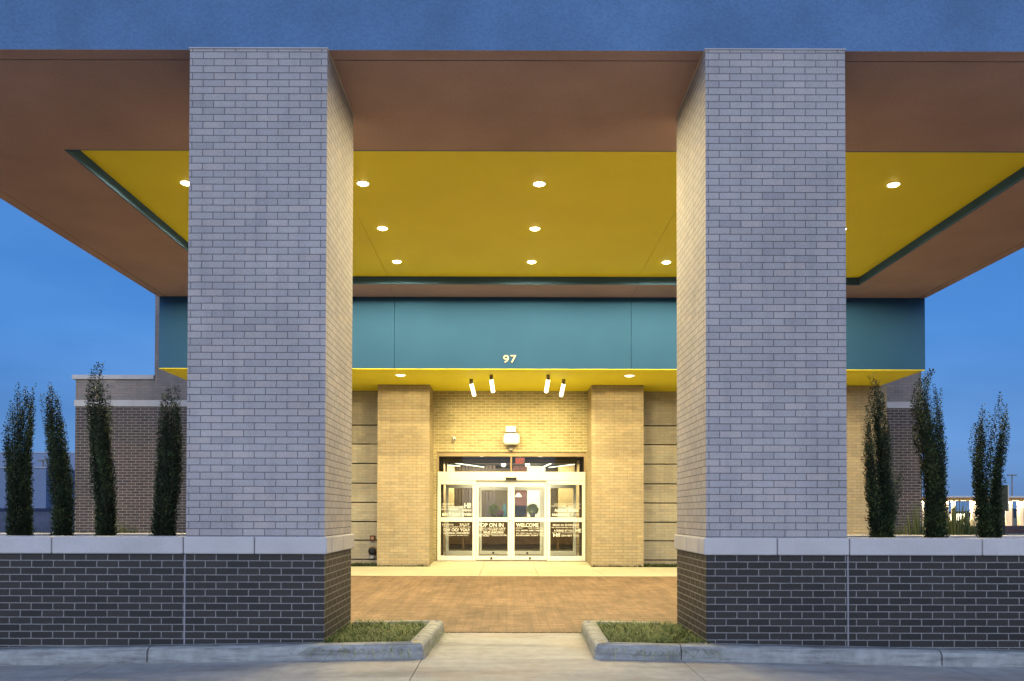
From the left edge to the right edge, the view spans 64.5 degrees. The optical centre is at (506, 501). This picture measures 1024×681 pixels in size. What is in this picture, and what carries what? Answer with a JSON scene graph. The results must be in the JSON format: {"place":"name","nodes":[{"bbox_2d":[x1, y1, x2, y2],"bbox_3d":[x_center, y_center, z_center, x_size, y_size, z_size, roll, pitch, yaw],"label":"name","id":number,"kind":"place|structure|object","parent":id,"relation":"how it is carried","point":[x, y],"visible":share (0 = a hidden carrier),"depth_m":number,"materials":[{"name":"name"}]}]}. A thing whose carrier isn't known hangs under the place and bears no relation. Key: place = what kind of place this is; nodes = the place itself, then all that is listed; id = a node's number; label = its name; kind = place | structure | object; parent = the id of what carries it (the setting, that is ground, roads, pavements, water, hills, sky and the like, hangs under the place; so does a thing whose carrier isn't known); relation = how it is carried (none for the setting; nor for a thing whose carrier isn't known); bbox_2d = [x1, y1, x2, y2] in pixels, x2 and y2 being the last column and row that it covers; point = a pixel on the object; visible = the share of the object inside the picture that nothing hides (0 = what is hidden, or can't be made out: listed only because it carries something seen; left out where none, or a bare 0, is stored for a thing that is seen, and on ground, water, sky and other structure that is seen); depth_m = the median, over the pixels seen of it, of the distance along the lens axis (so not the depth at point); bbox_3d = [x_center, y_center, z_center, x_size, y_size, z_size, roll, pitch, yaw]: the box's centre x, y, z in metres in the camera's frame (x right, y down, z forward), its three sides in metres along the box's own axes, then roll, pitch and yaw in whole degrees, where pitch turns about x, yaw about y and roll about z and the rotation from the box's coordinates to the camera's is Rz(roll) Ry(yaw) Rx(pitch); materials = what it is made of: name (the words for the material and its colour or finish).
{"place":"outdoors","nodes":[
{"label":"outdoors","id":0,"kind":"place"},
{"bbox_2d":[0,508,73,532],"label":"boundary wall","id":1,"kind":"structure","parent":0,"point":[42,516],"depth_m":57.98,"materials":[{"name":"grey concrete"}]},
{"bbox_2d":[72,277,924,566],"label":"hotel building","id":2,"kind":"structure","parent":0,"point":[605,426],"depth_m":18.38,"materials":[{"name":"beige brick"}]},
{"bbox_2d":[368,546,376,557],"bbox_3d":[-3.177,1.198,19.202,0.240,0.295,0.160,0,-1,0],"label":"hose connection","id":3,"kind":"object","parent":2,"relation":"attached to","point":[372,551],"visible":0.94,"depth_m":19.13,"materials":[{"name":"brown metal"}]},
{"bbox_2d":[370,535,374,540],"bbox_3d":[-3.186,0.867,19.249,0.120,0.127,0.077,0,-1,0],"label":"alarm box","id":4,"kind":"object","parent":2,"relation":"attached to","point":[372,537],"visible":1,"depth_m":19.22,"materials":[{"name":"brown metal"}]},
{"bbox_2d":[444,506,465,550],"bbox_3d":[-1.534,0.818,23.990,0.600,1.350,0.600,0,-1,0],"label":"table lamp","id":5,"kind":"object","parent":2,"relation":"on","point":[460,510],"visible":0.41,"depth_m":23.75,"materials":[{"name":"grey metal"}]},
{"bbox_2d":[455,463,483,466],"bbox_3d":[-1.346,-1.373,29.925,0.090,0.079,2.378,0,-1,22],"label":"linear light","id":6,"kind":"object","parent":2,"relation":"attached to","point":[471,464],"visible":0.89,"depth_m":29.92,"materials":[{"name":"white plastic"}]},
{"bbox_2d":[469,379,475,395],"bbox_3d":[-0.741,-2.483,17.691,0.084,0.359,0.208,0,-1,30],"label":"cylinder spotlight","id":7,"kind":"object","parent":2,"relation":"attached to","point":[472,387],"visible":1,"depth_m":17.64,"materials":[{"name":"grey metal"}]},
{"bbox_2d":[489,375,494,392],"bbox_3d":[-0.307,-2.490,17.142,0.084,0.362,0.200,0,-1,20],"label":"cylinder spotlight","id":8,"kind":"object","parent":2,"relation":"attached to","point":[491,384],"visible":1,"depth_m":17.10,"materials":[{"name":"grey metal"}]},
{"bbox_2d":[449,522,572,547],"bbox_3d":[0.133,1.034,27.287,4.270,1.030,0.700,0,-1,0],"label":"reception desk","id":9,"kind":"object","parent":2,"relation":"on","point":[501,541],"visible":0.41,"depth_m":26.99,"materials":[{"name":"brown wood"}]},
{"bbox_2d":[488,504,499,516],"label":"potted plant","id":10,"kind":"object","parent":9,"relation":"on","point":[496,508],"visible":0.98,"depth_m":27.17,"materials":[{"name":"green plant"}]},
{"bbox_2d":[496,510,503,516],"bbox_3d":[-0.223,0.400,27.196,0.285,0.232,0.254,0,-1,0],"label":"flower arrangement","id":11,"kind":"object","parent":9,"relation":"on","point":[499,513],"visible":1,"depth_m":27.12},
{"bbox_2d":[502,504,506,516],"bbox_3d":[-0.072,0.294,27.299,0.180,0.450,0.180,0,-1,0],"label":"desk vase","id":12,"kind":"object","parent":9,"relation":"on","point":[504,508],"visible":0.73,"depth_m":27.24,"materials":[{"name":"teal glass"}]},
{"bbox_2d":[514,505,525,516],"bbox_3d":[0.411,0.326,27.378,0.470,0.390,0.160,0,-1,0],"label":"computer monitor","id":13,"kind":"object","parent":9,"relation":"on","point":[518,509],"visible":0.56,"depth_m":27.33,"materials":[{"name":"grey plastic"}]},
{"bbox_2d":[526,503,538,516],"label":"potted plant","id":14,"kind":"object","parent":9,"relation":"on","point":[533,508],"visible":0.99,"depth_m":27.17,"materials":[{"name":"green plant"}]},
{"bbox_2d":[503,426,519,450],"bbox_3d":[0.114,-1.499,19.175,0.390,0.565,0.299,0,-1,0],"label":"wall light","id":15,"kind":"object","parent":2,"relation":"attached to","point":[511,437],"depth_m":19.05,"materials":[{"name":"grey metal"}]},
{"bbox_2d":[0,0,1023,297],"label":"entrance canopy","id":16,"kind":"object","parent":2,"relation":"attached to","point":[474,120],"visible":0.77,"depth_m":9.26,"materials":[{"name":"brown paint"}]},
{"bbox_2d":[179,180,188,185],"bbox_3d":[-4.410,-4.376,11.170,0.190,0.031,0.190,0,-1,0],"label":"recessed downlight","id":17,"kind":"object","parent":16,"relation":"attached to","point":[184,182],"visible":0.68,"depth_m":11.13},
{"bbox_2d":[356,181,369,185],"bbox_3d":[-1.980,-4.370,11.170,0.190,0.031,0.190,0,-1,0],"label":"recessed downlight","id":18,"kind":"object","parent":16,"relation":"attached to","point":[362,183],"visible":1,"depth_m":11.13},
{"bbox_2d":[377,226,387,230],"bbox_3d":[-1.980,-4.343,12.920,0.190,0.031,0.190,0,-1,0],"label":"recessed downlight","id":19,"kind":"object","parent":16,"relation":"attached to","point":[383,228],"visible":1,"depth_m":12.88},
{"bbox_2d":[526,260,536,263],"bbox_3d":[0.450,-4.310,14.620,0.190,0.031,0.190,0,-1,0],"label":"recessed downlight","id":20,"kind":"object","parent":16,"relation":"attached to","point":[531,261],"visible":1,"depth_m":14.58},
{"bbox_2d":[529,226,540,230],"bbox_3d":[0.450,-4.337,12.920,0.190,0.031,0.190,0,-1,0],"label":"recessed downlight","id":21,"kind":"object","parent":16,"relation":"attached to","point":[534,228],"visible":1,"depth_m":12.89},
{"bbox_2d":[533,181,545,186],"bbox_3d":[0.450,-4.365,11.170,0.190,0.031,0.190,0,-1,0],"label":"recessed downlight","id":22,"kind":"object","parent":16,"relation":"attached to","point":[539,183],"visible":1,"depth_m":11.14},
{"bbox_2d":[886,182,900,187],"bbox_3d":[5.330,-4.354,11.170,0.190,0.031,0.190,0,-1,0],"label":"recessed downlight","id":23,"kind":"object","parent":16,"relation":"attached to","point":[892,184],"visible":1,"depth_m":11.14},
{"bbox_2d":[515,464,521,496],"bbox_3d":[0.436,-0.793,30.016,0.260,1.229,0.260,0,-1,0],"label":"shade pendant","id":24,"kind":"object","parent":2,"relation":"hanging from","point":[518,494],"visible":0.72,"depth_m":29.96,"materials":[{"name":"white"}]},
{"bbox_2d":[515,457,524,463],"bbox_3d":[0.335,-1.076,20.231,0.239,0.291,0.036,0,-1,0],"label":"exit sign","id":25,"kind":"object","parent":2,"relation":"hanging from","point":[520,460],"visible":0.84,"depth_m":20.22,"materials":[{"name":"red plastic"}]},
{"bbox_2d":[544,375,549,392],"bbox_3d":[0.857,-2.487,17.142,0.084,0.362,0.200,0,-1,-20],"label":"cylinder spotlight","id":26,"kind":"object","parent":2,"relation":"attached to","point":[546,389],"visible":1,"depth_m":17.09,"materials":[{"name":"grey metal"}]},
{"bbox_2d":[548,464,574,467],"bbox_3d":[2.054,-1.360,30.225,0.090,0.079,2.160,0,-1,-22],"label":"linear light","id":27,"kind":"object","parent":2,"relation":"attached to","point":[557,465],"visible":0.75,"depth_m":30.38,"materials":[{"name":"white plastic"}]},
{"bbox_2d":[559,379,564,396],"bbox_3d":[1.216,-2.478,17.692,0.084,0.361,0.203,1,-1,-24],"label":"cylinder spotlight","id":28,"kind":"object","parent":2,"relation":"attached to","point":[562,388],"visible":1,"depth_m":17.65,"materials":[{"name":"grey metal"}]},
{"bbox_2d":[556,507,576,552],"bbox_3d":[1.766,0.826,23.990,0.600,1.350,0.600,0,-1,0],"label":"table lamp","id":29,"kind":"object","parent":2,"relation":"on","point":[568,515],"visible":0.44,"depth_m":23.75,"materials":[{"name":"grey metal"}]},
{"bbox_2d":[0,633,1023,680],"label":"driveway apron","id":30,"kind":"object","parent":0,"point":[515,657],"visible":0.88,"depth_m":7.03,"materials":[{"name":"grey concrete"}]},
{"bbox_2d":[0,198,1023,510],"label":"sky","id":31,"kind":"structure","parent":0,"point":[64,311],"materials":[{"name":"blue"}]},
{"bbox_2d":[351,576,676,632],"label":"brick paving","id":32,"kind":"structure","parent":0,"point":[511,603],"depth_m":11.88,"materials":[{"name":"brick"}]},
{"bbox_2d":[444,629,580,632],"bbox_3d":[0.054,1.484,9.129,1.594,0.059,0.198,0,-1,0],"label":"paving edge course","id":33,"kind":"object","parent":32,"relation":"on","point":[504,631],"visible":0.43,"depth_m":9.08,"materials":[{"name":"ceramic"}]},
{"bbox_2d":[351,561,676,575],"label":"sidewalk","id":34,"kind":"structure","parent":0,"point":[486,568],"depth_m":17.18,"materials":[{"name":"beige concrete"}]},
{"bbox_2d":[924,509,1016,517],"bbox_3d":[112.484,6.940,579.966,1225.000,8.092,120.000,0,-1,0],"label":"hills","id":35,"kind":"structure","parent":0,"point":[1014,513],"depth_m":554.98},
{"bbox_2d":[925,518,1023,534],"bbox_3d":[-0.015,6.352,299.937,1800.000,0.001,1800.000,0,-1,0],"label":"ground","id":36,"kind":"structure","parent":0,"point":[1014,521],"depth_m":100.86,"materials":[{"name":"beige concrete"}]},
{"bbox_2d":[0,467,74,507],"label":"warehouse","id":37,"kind":"structure","parent":36,"relation":"on","point":[41,497],"depth_m":70.03,"materials":[{"name":"metal"}]},
{"bbox_2d":[0,452,74,469],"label":"roof","id":38,"kind":"structure","parent":37,"relation":"attached to","point":[37,456],"depth_m":105.09,"materials":[{"name":"metal"}]},
{"bbox_2d":[0,533,185,646],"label":"brick planter","id":39,"kind":"object","parent":36,"relation":"on","point":[84,589],"visible":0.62,"depth_m":7.58,"materials":[{"name":"brick"}]},
{"bbox_2d":[0,382,36,535],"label":"pencil holly","id":40,"kind":"object","parent":39,"relation":"on","point":[18,457],"visible":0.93,"depth_m":8.18,"materials":[{"name":"green plant"}]},
{"bbox_2d":[39,382,76,535],"bbox_3d":[-4.545,-0.403,8.233,0.318,1.644,0.307,-1,-1,37],"label":"pencil holly","id":41,"kind":"object","parent":39,"relation":"on","point":[63,514],"visible":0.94,"depth_m":8.20,"materials":[{"name":"green plant"}]},
{"bbox_2d":[84,362,118,535],"bbox_3d":[-4.100,-0.513,8.235,0.319,1.861,0.292,0,-1,27],"label":"pencil holly","id":42,"kind":"object","parent":39,"relation":"on","point":[103,472],"visible":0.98,"depth_m":8.19,"materials":[{"name":"green plant"}]},
{"bbox_2d":[91,513,141,532],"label":"grassy shrub","id":43,"kind":"object","parent":39,"relation":"on","point":[124,530],"visible":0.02,"depth_m":12.02,"materials":[{"name":"green plant"}]},
{"bbox_2d":[148,384,184,535],"bbox_3d":[-3.443,-0.388,8.231,0.359,1.619,0.310,0,-1,0],"label":"pencil holly","id":44,"kind":"object","parent":39,"relation":"on","point":[169,454],"visible":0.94,"depth_m":8.18,"materials":[{"name":"green plant"}]},
{"bbox_2d":[0,620,443,665],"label":"concrete kerb","id":45,"kind":"structure","parent":36,"relation":"on","point":[147,654],"depth_m":7.39,"materials":[{"name":"grey concrete"}]},
{"bbox_2d":[0,642,322,647],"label":"kerb backfill","id":46,"kind":"structure","parent":45,"relation":"on","point":[160,644],"depth_m":7.55,"materials":[{"name":"grey concrete"}]},
{"bbox_2d":[184,47,353,643],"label":"brick pillar","id":47,"kind":"structure","parent":36,"relation":"on","point":[268,542],"depth_m":7.63,"materials":[{"name":"brick"}]},
{"bbox_2d":[674,48,848,645],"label":"brick pillar","id":48,"kind":"structure","parent":36,"relation":"on","point":[761,542],"depth_m":7.63,"materials":[{"name":"brick"}]},
{"bbox_2d":[581,620,1023,667],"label":"concrete kerb","id":49,"kind":"structure","parent":36,"relation":"on","point":[598,646],"depth_m":7.39,"materials":[{"name":"grey concrete"}]},
{"bbox_2d":[688,642,1023,650],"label":"kerb backfill","id":50,"kind":"structure","parent":49,"relation":"on","point":[855,646],"depth_m":7.55,"materials":[{"name":"grey concrete"}]},
{"bbox_2d":[893,503,925,534],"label":"grassy shrub","id":51,"kind":"object","parent":36,"relation":"on","point":[917,526],"visible":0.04,"depth_m":11.82,"materials":[{"name":"green plant"}]},
{"bbox_2d":[847,535,1023,649],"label":"brick planter","id":52,"kind":"object","parent":36,"relation":"on","point":[958,591],"visible":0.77,"depth_m":7.58,"materials":[{"name":"brick"}]},
{"bbox_2d":[860,373,903,537],"bbox_3d":[3.789,-0.437,8.223,0.382,1.745,0.313,1,-1,-23],"label":"pencil holly","id":53,"kind":"object","parent":52,"relation":"on","point":[882,512],"visible":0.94,"depth_m":8.16,"materials":[{"name":"green plant"}]},
{"bbox_2d":[909,368,951,537],"bbox_3d":[4.298,-0.463,8.233,0.386,1.801,0.392,0,-1,0],"label":"pencil holly","id":54,"kind":"object","parent":52,"relation":"on","point":[931,447],"visible":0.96,"depth_m":8.15,"materials":[{"name":"green plant"}]},
{"bbox_2d":[968,392,1009,537],"bbox_3d":[4.904,-0.344,8.218,0.354,1.565,0.292,0,-1,0],"label":"pencil holly","id":55,"kind":"object","parent":52,"relation":"on","point":[988,512],"visible":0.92,"depth_m":8.18,"materials":[{"name":"green plant"}]},
{"bbox_2d":[946,496,977,534],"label":"grassy shrub","id":56,"kind":"object","parent":36,"relation":"on","point":[957,526],"visible":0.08,"depth_m":11.82,"materials":[{"name":"green plant"}]},
{"bbox_2d":[922,496,1023,525],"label":"lit arcade","id":57,"kind":"object","parent":36,"relation":"on","point":[1020,511],"visible":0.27,"depth_m":100.00,"materials":[{"name":"beige metal"}]},
{"bbox_2d":[999,485,1008,534],"bbox_3d":[24.523,0.745,40.039,0.490,3.120,0.150,0,-1,0],"label":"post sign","id":58,"kind":"object","parent":36,"relation":"on","point":[1005,490],"visible":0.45,"depth_m":39.98,"materials":[{"name":"grey metal"}]},
{"bbox_2d":[1007,474,1016,525],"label":"parking lamp","id":59,"kind":"object","parent":36,"relation":"on","point":[1011,475],"visible":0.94,"depth_m":114.94,"materials":[{"name":"grey metal"}]},
{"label":"planting strip","id":60,"kind":"structure","parent":36,"relation":"on","visible":0},
{"bbox_2d":[351,562,676,566],"bbox_3d":[-0.014,1.442,18.742,12.138,0.111,1.128,0,-1,0],"label":"grass strip","id":61,"kind":"object","parent":60,"relation":"on","point":[373,564],"depth_m":18.33,"materials":[{"name":"green plant"}]},
{"bbox_2d":[973,526,1023,532],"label":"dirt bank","id":62,"kind":"structure","parent":0,"point":[1014,529],"depth_m":76.42,"materials":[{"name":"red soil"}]},
{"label":"bed soil","id":63,"kind":"structure","parent":0,"visible":0},
{"bbox_2d":[288,616,466,662],"bbox_3d":[-1.252,1.350,8.250,1.800,0.220,2.241,0,-1,0],"label":"ground cover","id":64,"kind":"object","parent":63,"relation":"on","point":[383,631],"visible":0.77,"depth_m":8.10,"materials":[{"name":"green plant"}]},
{"bbox_2d":[565,619,731,661],"bbox_3d":[1.431,1.355,8.188,1.729,0.232,2.257,0,-1,0],"label":"ground cover","id":65,"kind":"object","parent":63,"relation":"on","point":[655,632],"visible":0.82,"depth_m":8.10,"materials":[{"name":"green plant"}]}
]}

